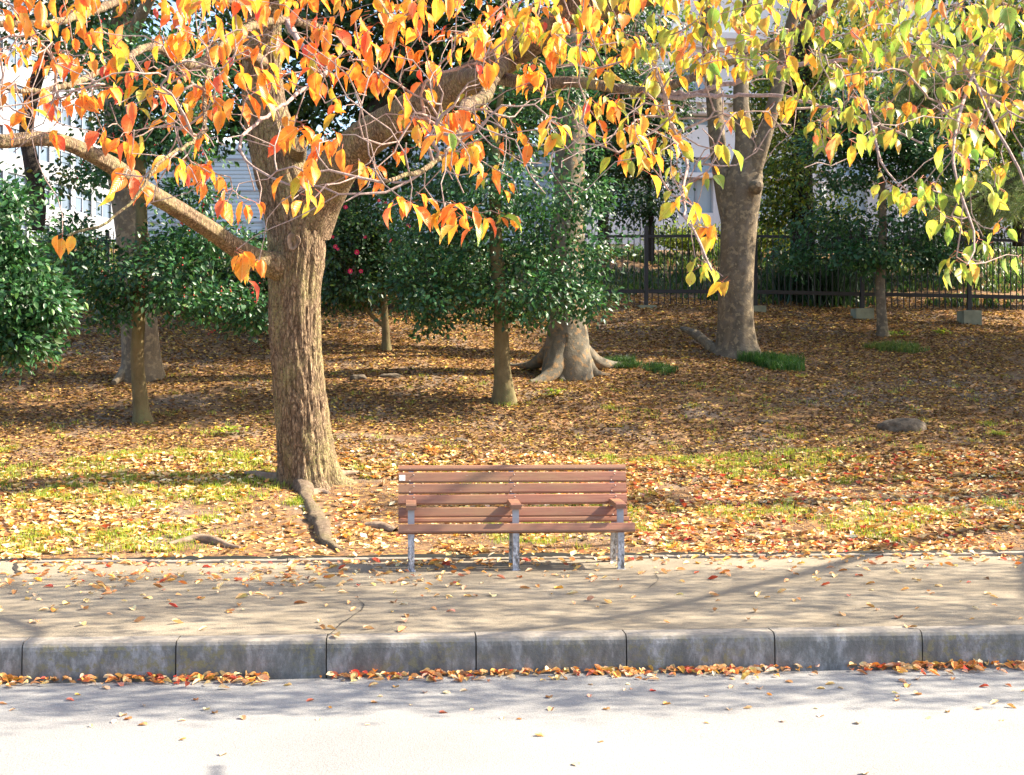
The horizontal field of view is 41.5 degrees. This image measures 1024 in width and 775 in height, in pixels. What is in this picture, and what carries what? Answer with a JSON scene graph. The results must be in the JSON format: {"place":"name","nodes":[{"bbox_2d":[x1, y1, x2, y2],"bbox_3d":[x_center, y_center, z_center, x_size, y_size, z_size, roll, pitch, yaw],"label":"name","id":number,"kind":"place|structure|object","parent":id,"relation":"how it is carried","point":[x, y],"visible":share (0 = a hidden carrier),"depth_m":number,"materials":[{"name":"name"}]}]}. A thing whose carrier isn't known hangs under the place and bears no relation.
{"place":"outdoors","nodes":[
{"label":"outdoors","id":0,"kind":"place"},
{"bbox_2d":[22,635,921,677],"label":"kerb bedding","id":1,"kind":"object","parent":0,"point":[475,655],"visible":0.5,"depth_m":7.83,"materials":[{"name":"grey concrete"}]},
{"bbox_2d":[0,625,1023,683],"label":"kerb","id":2,"kind":"structure","parent":1,"relation":"on","point":[296,656],"depth_m":7.84,"materials":[{"name":"concrete"}]},
{"bbox_2d":[0,668,1023,774],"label":"road","id":3,"kind":"structure","parent":0,"point":[640,728],"depth_m":6.61,"materials":[{"name":"grey asphalt"}]},
{"bbox_2d":[0,659,1023,687],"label":"fallen leaves","id":4,"kind":"object","parent":3,"relation":"on","point":[610,670],"visible":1,"depth_m":7.74,"materials":[{"name":"orange plant"}]},
{"bbox_2d":[0,677,1023,773],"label":"fallen leaves","id":5,"kind":"object","parent":3,"relation":"on","point":[993,701],"visible":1,"depth_m":7.08,"materials":[{"name":"orange plant"}]},
{"bbox_2d":[0,245,1023,557],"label":"sloping lawn","id":6,"kind":"structure","parent":0,"point":[424,547],"depth_m":17.64,"materials":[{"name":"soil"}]},
{"bbox_2d":[0,161,97,384],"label":"evergreen shrub","id":7,"kind":"object","parent":6,"relation":"on","point":[29,321],"visible":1,"depth_m":14.70,"materials":[{"name":"green plant"}]},
{"bbox_2d":[0,0,115,242],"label":"office building","id":8,"kind":"structure","parent":6,"relation":"on","point":[47,156],"depth_m":112.81,"materials":[{"name":"white glass"}]},
{"bbox_2d":[8,128,21,154],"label":"window","id":9,"kind":"structure","parent":8,"relation":"in","point":[18,151],"depth_m":108.68,"materials":[{"name":"white glass"}]},
{"bbox_2d":[8,85,23,109],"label":"window","id":10,"kind":"structure","parent":8,"relation":"in","point":[11,100],"depth_m":108.68,"materials":[{"name":"white glass"}]},
{"bbox_2d":[8,172,24,197],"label":"window","id":11,"kind":"structure","parent":8,"relation":"in","point":[16,176],"depth_m":108.95,"materials":[{"name":"white glass"}]},
{"bbox_2d":[8,37,24,66],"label":"window","id":12,"kind":"structure","parent":8,"relation":"in","point":[10,40],"depth_m":108.58,"materials":[{"name":"white glass"}]},
{"bbox_2d":[8,0,24,16],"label":"window","id":13,"kind":"structure","parent":8,"relation":"in","point":[22,4],"depth_m":108.34,"materials":[{"name":"white glass"}]},
{"bbox_2d":[32,49,47,75],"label":"window","id":14,"kind":"structure","parent":8,"relation":"in","point":[34,57],"depth_m":111.04,"materials":[{"name":"white glass"}]},
{"bbox_2d":[36,96,44,117],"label":"window","id":15,"kind":"structure","parent":8,"relation":"in","point":[40,107],"depth_m":111.81,"materials":[{"name":"white glass"}]},
{"bbox_2d":[36,146,47,161],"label":"window","id":16,"kind":"structure","parent":8,"relation":"in","point":[44,156],"depth_m":112.19,"materials":[{"name":"white glass"}]},
{"bbox_2d":[54,183,69,209],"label":"window","id":17,"kind":"structure","parent":8,"relation":"in","point":[63,204],"depth_m":114.74,"materials":[{"name":"white glass"}]},
{"bbox_2d":[54,147,69,167],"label":"window","id":18,"kind":"structure","parent":8,"relation":"in","point":[62,153],"depth_m":114.71,"materials":[{"name":"white glass"}]},
{"bbox_2d":[55,99,68,124],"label":"window","id":19,"kind":"structure","parent":8,"relation":"in","point":[63,114],"depth_m":114.71,"materials":[{"name":"white glass"}]},
{"bbox_2d":[75,191,89,213],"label":"window","id":20,"kind":"structure","parent":8,"relation":"in","point":[80,203],"depth_m":117.31,"materials":[{"name":"white glass"}]},
{"bbox_2d":[75,155,89,170],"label":"window","id":21,"kind":"structure","parent":8,"relation":"in","point":[77,161],"depth_m":116.88,"materials":[{"name":"white glass"}]},
{"bbox_2d":[75,109,89,130],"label":"window","id":22,"kind":"structure","parent":8,"relation":"in","point":[81,122],"depth_m":117.34,"materials":[{"name":"white glass"}]},
{"bbox_2d":[96,196,109,217],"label":"window","id":23,"kind":"structure","parent":8,"relation":"in","point":[104,208],"depth_m":120.24,"materials":[{"name":"white glass"}]},
{"bbox_2d":[4,225,115,303],"bbox_3d":[-8.920,-2.240,25.191,3.290,2.014,3.282,0,0,41],"label":"dark shrub","id":24,"kind":"object","parent":6,"relation":"on","point":[59,266],"visible":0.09,"depth_m":24.98,"materials":[{"name":"green plant"}]},
{"bbox_2d":[0,0,150,230],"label":"broadleaf tree","id":25,"kind":"object","parent":6,"relation":"on","point":[31,167],"visible":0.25,"depth_m":23.93,"materials":[{"name":"green plant"}]},
{"bbox_2d":[34,6,268,422],"bbox_3d":[-4.486,-2.211,17.391,2.926,5.455,2.800,0,0,41],"label":"holly tree","id":26,"kind":"object","parent":6,"relation":"on","point":[139,298],"visible":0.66,"depth_m":17.15,"materials":[{"name":"green plant"}]},
{"bbox_2d":[10,0,344,384],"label":"broadleaf tree","id":27,"kind":"object","parent":6,"relation":"on","point":[124,220],"visible":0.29,"depth_m":19.30,"materials":[{"name":"grey plant"}]},
{"bbox_2d":[115,122,244,238],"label":"office building","id":28,"kind":"structure","parent":6,"relation":"on","point":[229,139],"depth_m":169.57,"materials":[{"name":"white glass"}]},
{"bbox_2d":[106,212,267,309],"bbox_3d":[-5.758,-2.302,25.608,3.768,2.306,3.245,0,0,-4],"label":"dark shrub","id":29,"kind":"object","parent":6,"relation":"on","point":[234,278],"visible":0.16,"depth_m":25.04,"materials":[{"name":"green plant"}]},
{"bbox_2d":[212,425,249,432],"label":"weed","id":30,"kind":"object","parent":6,"relation":"on","point":[229,429],"visible":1,"depth_m":16.45,"materials":[{"name":"green plant"}]},
{"bbox_2d":[246,204,364,303],"bbox_3d":[-3.621,-2.421,25.236,3.048,2.097,2.933,0,0,-4],"label":"dark shrub","id":31,"kind":"object","parent":6,"relation":"on","point":[261,241],"visible":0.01,"depth_m":24.82,"materials":[{"name":"green plant"}]},
{"bbox_2d":[146,143,552,244],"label":"panelled building","id":32,"kind":"structure","parent":6,"relation":"on","point":[237,175],"depth_m":74.95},
{"bbox_2d":[350,374,366,379],"bbox_3d":[-2.212,-0.134,19.478,0.252,0.114,0.206,0,0,-4],"label":"rock","id":33,"kind":"object","parent":6,"relation":"on","point":[358,377],"visible":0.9,"depth_m":19.40,"materials":[{"name":"stone"}]},
{"bbox_2d":[321,177,432,350],"bbox_3d":[-2.390,-1.929,21.453,2.179,2.781,2.046,0,0,34],"label":"camellia shrub","id":34,"kind":"object","parent":6,"relation":"on","point":[366,248],"visible":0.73,"depth_m":21.21,"materials":[{"name":"green plant"}]},
{"bbox_2d":[153,0,602,290],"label":"broadleaf tree","id":35,"kind":"object","parent":6,"relation":"on","point":[311,111],"visible":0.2,"depth_m":22.94,"materials":[{"name":"green plant"}]},
{"bbox_2d":[378,373,402,377],"bbox_3d":[-1.763,-0.164,19.579,0.386,0.087,0.203,0,0,-4],"label":"rock","id":36,"kind":"object","parent":6,"relation":"on","point":[394,375],"visible":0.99,"depth_m":19.50,"materials":[{"name":"stone"}]},
{"bbox_2d":[380,208,513,306],"bbox_3d":[-1.477,-2.415,25.600,3.183,2.152,2.741,0,0,22],"label":"dark shrub","id":37,"kind":"object","parent":6,"relation":"on","point":[437,262],"visible":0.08,"depth_m":25.05,"materials":[{"name":"green plant"}]},
{"bbox_2d":[454,438,467,441],"bbox_3d":[-0.604,0.637,16.024,0.178,0.080,0.166,0,0,-4],"label":"rock","id":38,"kind":"object","parent":6,"relation":"on","point":[460,439],"visible":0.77,"depth_m":15.96,"materials":[{"name":"stone"}]},
{"bbox_2d":[360,28,641,404],"bbox_3d":[-0.135,-2.292,18.469,3.881,5.132,2.958,0,0,-4],"label":"evergreen tree","id":39,"kind":"object","parent":6,"relation":"on","point":[499,303],"visible":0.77,"depth_m":18.29,"materials":[{"name":"green plant"}]},
{"bbox_2d":[0,0,1023,550],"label":"cherry tree","id":40,"kind":"object","parent":6,"relation":"on","point":[302,200],"visible":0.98,"depth_m":5.62,"materials":[{"name":"orange plant"}]},
{"bbox_2d":[0,294,1023,484],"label":"fallen leaves","id":41,"kind":"object","parent":6,"relation":"on","point":[994,333],"visible":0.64,"depth_m":18.94,"materials":[{"name":"brown plant"}]},
{"bbox_2d":[0,444,1023,559],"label":"fallen leaves","id":42,"kind":"object","parent":6,"relation":"on","point":[934,495],"visible":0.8,"depth_m":13.09,"materials":[{"name":"orange plant"}]},
{"bbox_2d":[0,438,1023,556],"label":"soil crumbs","id":43,"kind":"object","parent":6,"relation":"on","point":[481,542],"visible":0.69,"depth_m":13.13,"materials":[{"name":"brown soil"}]},
{"bbox_2d":[5,226,1023,324],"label":"iron fence","id":44,"kind":"object","parent":6,"relation":"on","point":[969,315],"visible":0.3,"depth_m":25.68,"materials":[{"name":"black paint"}]},
{"bbox_2d":[24,233,1023,307],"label":"ground cover","id":45,"kind":"object","parent":6,"relation":"on","point":[616,281],"visible":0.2,"depth_m":29.99,"materials":[{"name":"green plant"}]},
{"bbox_2d":[412,0,636,381],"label":"buttress root tree","id":46,"kind":"object","parent":6,"relation":"on","point":[568,352],"visible":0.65,"depth_m":19.99,"materials":[{"name":"brown plant"}]},
{"bbox_2d":[534,387,566,394],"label":"weed","id":47,"kind":"object","parent":6,"relation":"on","point":[556,392],"visible":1,"depth_m":18.57,"materials":[{"name":"green plant"}]},
{"bbox_2d":[516,0,698,245],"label":"evergreen tree","id":48,"kind":"object","parent":6,"relation":"on","point":[649,10],"visible":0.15,"depth_m":30.51,"materials":[{"name":"green plant"}]},
{"bbox_2d":[604,353,643,368],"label":"grass clump","id":49,"kind":"object","parent":6,"relation":"on","point":[627,361],"visible":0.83,"depth_m":21.03,"materials":[{"name":"green plant"}]},
{"bbox_2d":[585,24,707,260],"bbox_3d":[2.806,-5.284,29.439,3.117,5.048,3.210,0,0,29],"label":"evergreen tree","id":50,"kind":"object","parent":6,"relation":"on","point":[648,213],"visible":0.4,"depth_m":29.19,"materials":[{"name":"green plant"}]},
{"bbox_2d":[642,359,677,375],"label":"grass clump","id":51,"kind":"object","parent":6,"relation":"on","point":[658,366],"visible":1,"depth_m":20.64,"materials":[{"name":"green plant"}]},
{"bbox_2d":[638,215,720,256],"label":"hedge","id":52,"kind":"object","parent":6,"relation":"on","point":[673,241],"visible":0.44,"depth_m":32.68,"materials":[{"name":"green plant"}]},
{"bbox_2d":[679,0,802,358],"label":"broadleaf tree","id":53,"kind":"object","parent":6,"relation":"on","point":[738,197],"visible":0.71,"depth_m":21.84,"materials":[{"name":"grey plant"}]},
{"bbox_2d":[758,419,772,423],"bbox_3d":[3.258,0.448,17.397,0.203,0.076,0.167,0,0,-4],"label":"rock","id":54,"kind":"object","parent":6,"relation":"on","point":[764,421],"visible":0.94,"depth_m":17.34,"materials":[{"name":"stone"}]},
{"bbox_2d":[735,349,805,371],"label":"grass clump","id":55,"kind":"object","parent":6,"relation":"on","point":[778,361],"visible":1,"depth_m":21.11,"materials":[{"name":"green plant"}]},
{"bbox_2d":[538,0,1023,249],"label":"classical building","id":56,"kind":"structure","parent":6,"relation":"on","point":[707,202],"depth_m":70.93,"materials":[{"name":"stone"}]},
{"bbox_2d":[609,177,632,210],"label":"window","id":57,"kind":"structure","parent":56,"relation":"in","point":[629,177],"depth_m":70.64,"materials":[{"name":"grey glass"}]},
{"bbox_2d":[682,70,707,124],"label":"window","id":58,"kind":"structure","parent":56,"relation":"in","point":[702,86],"depth_m":71.08,"materials":[{"name":"grey glass"}]},
{"bbox_2d":[682,158,710,212],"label":"window","id":59,"kind":"structure","parent":56,"relation":"in","point":[705,198],"depth_m":71.14,"materials":[{"name":"grey glass"}]},
{"bbox_2d":[760,160,788,212],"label":"window","id":60,"kind":"structure","parent":56,"relation":"in","point":[762,197],"depth_m":71.57,"materials":[{"name":"grey glass"}]},
{"bbox_2d":[837,162,864,214],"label":"window","id":61,"kind":"structure","parent":56,"relation":"in","point":[862,207],"depth_m":72.15,"materials":[{"name":"grey glass"}]},
{"bbox_2d":[912,174,939,214],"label":"window","id":62,"kind":"structure","parent":56,"relation":"in","point":[927,174],"depth_m":72.63,"materials":[{"name":"grey glass"}]},
{"bbox_2d":[758,226,817,259],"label":"hedge","id":63,"kind":"object","parent":6,"relation":"on","point":[769,243],"visible":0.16,"depth_m":32.60,"materials":[{"name":"green plant"}]},
{"bbox_2d":[758,252,901,307],"bbox_3d":[6.319,-2.291,27.664,3.983,1.422,3.722,0,0,41],"label":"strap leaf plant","id":64,"kind":"object","parent":6,"relation":"on","point":[817,284],"visible":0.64,"depth_m":27.19,"materials":[{"name":"green plant"}]},
{"bbox_2d":[722,0,938,258],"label":"broadleaf tree","id":65,"kind":"object","parent":6,"relation":"on","point":[773,171],"visible":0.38,"depth_m":29.84,"materials":[{"name":"green plant"}]},
{"bbox_2d":[807,214,894,275],"bbox_3d":[7.376,-3.014,29.589,2.250,1.636,3.086,0,0,16],"label":"dark shrub","id":66,"kind":"object","parent":6,"relation":"on","point":[824,240],"visible":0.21,"depth_m":29.03,"materials":[{"name":"green plant"}]},
{"bbox_2d":[761,62,994,336],"bbox_3d":[6.408,-3.306,23.805,3.899,4.936,3.158,0,0,32],"label":"evergreen tree","id":67,"kind":"object","parent":6,"relation":"on","point":[911,151],"visible":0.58,"depth_m":23.64,"materials":[{"name":"green plant"}]},
{"bbox_2d":[861,339,929,353],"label":"grass clump","id":68,"kind":"object","parent":6,"relation":"on","point":[893,345],"visible":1,"depth_m":22.55,"materials":[{"name":"green plant"}]},
{"bbox_2d":[889,330,910,336],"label":"weed","id":69,"kind":"object","parent":6,"relation":"on","point":[891,333],"visible":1,"depth_m":23.62,"materials":[{"name":"green plant"}]},
{"bbox_2d":[876,418,926,432],"bbox_3d":[4.993,0.504,17.317,0.671,0.234,0.355,0,0,-4],"label":"rock","id":70,"kind":"object","parent":6,"relation":"on","point":[897,425],"visible":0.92,"depth_m":17.19,"materials":[{"name":"stone"}]},
{"bbox_2d":[786,0,1023,289],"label":"cherry tree","id":71,"kind":"object","parent":6,"relation":"on","point":[999,17],"visible":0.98,"depth_m":5.34,"materials":[{"name":"yellow plant"}]},
{"bbox_2d":[931,327,951,333],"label":"weed","id":72,"kind":"object","parent":6,"relation":"on","point":[943,330],"visible":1,"depth_m":23.82,"materials":[{"name":"green plant"}]},
{"bbox_2d":[866,27,1023,237],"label":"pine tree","id":73,"kind":"object","parent":6,"relation":"on","point":[956,82],"visible":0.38,"depth_m":13.91,"materials":[{"name":"green plant"}]},
{"bbox_2d":[875,216,1014,262],"bbox_3d":[9.788,-3.137,30.477,2.878,1.499,3.163,0,0,35],"label":"dark shrub","id":74,"kind":"object","parent":6,"relation":"on","point":[978,242],"visible":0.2,"depth_m":30.21,"materials":[{"name":"green plant"}]},
{"bbox_2d":[866,0,1023,81],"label":"evergreen tree","id":75,"kind":"object","parent":6,"relation":"on","point":[965,4],"visible":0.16,"depth_m":27.67,"materials":[{"name":"green plant"}]},
{"bbox_2d":[870,0,1023,249],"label":"broadleaf tree","id":76,"kind":"object","parent":6,"relation":"on","point":[1013,142],"visible":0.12,"depth_m":29.69,"materials":[{"name":"green plant"}]},
{"bbox_2d":[912,0,1023,162],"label":"evergreen tree","id":77,"kind":"object","parent":6,"relation":"on","point":[1018,31],"visible":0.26,"depth_m":20.62,"materials":[{"name":"green plant"}]},
{"bbox_2d":[0,556,1023,637],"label":"pavement","id":78,"kind":"structure","parent":0,"point":[511,605],"depth_m":9.24,"materials":[{"name":"concrete"}]},
{"bbox_2d":[13,558,658,634],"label":"pavement cracks","id":79,"kind":"object","parent":78,"relation":"on","point":[15,567],"visible":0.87,"depth_m":10.09,"materials":[{"name":"grey concrete"}]},
{"bbox_2d":[0,551,1022,636],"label":"fallen leaves","id":80,"kind":"object","parent":78,"relation":"on","point":[292,563],"visible":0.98,"depth_m":10.42,"materials":[{"name":"orange plant"}]},
{"bbox_2d":[0,551,1023,563],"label":"lawn edging","id":81,"kind":"object","parent":78,"relation":"on","point":[428,559],"visible":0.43,"depth_m":11.25,"materials":[{"name":"concrete"}]},
{"bbox_2d":[398,464,634,571],"bbox_3d":[0.025,1.045,10.903,1.881,0.811,0.600,0,0,-4],"label":"park bench","id":82,"kind":"object","parent":78,"relation":"on","point":[509,487],"visible":0.98,"depth_m":11.03,"materials":[{"name":"brown wood"}]},
{"bbox_2d":[0,0,1023,638],"label":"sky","id":83,"kind":"structure","parent":0,"point":[319,128],"materials":[{"name":"white"}]}
]}

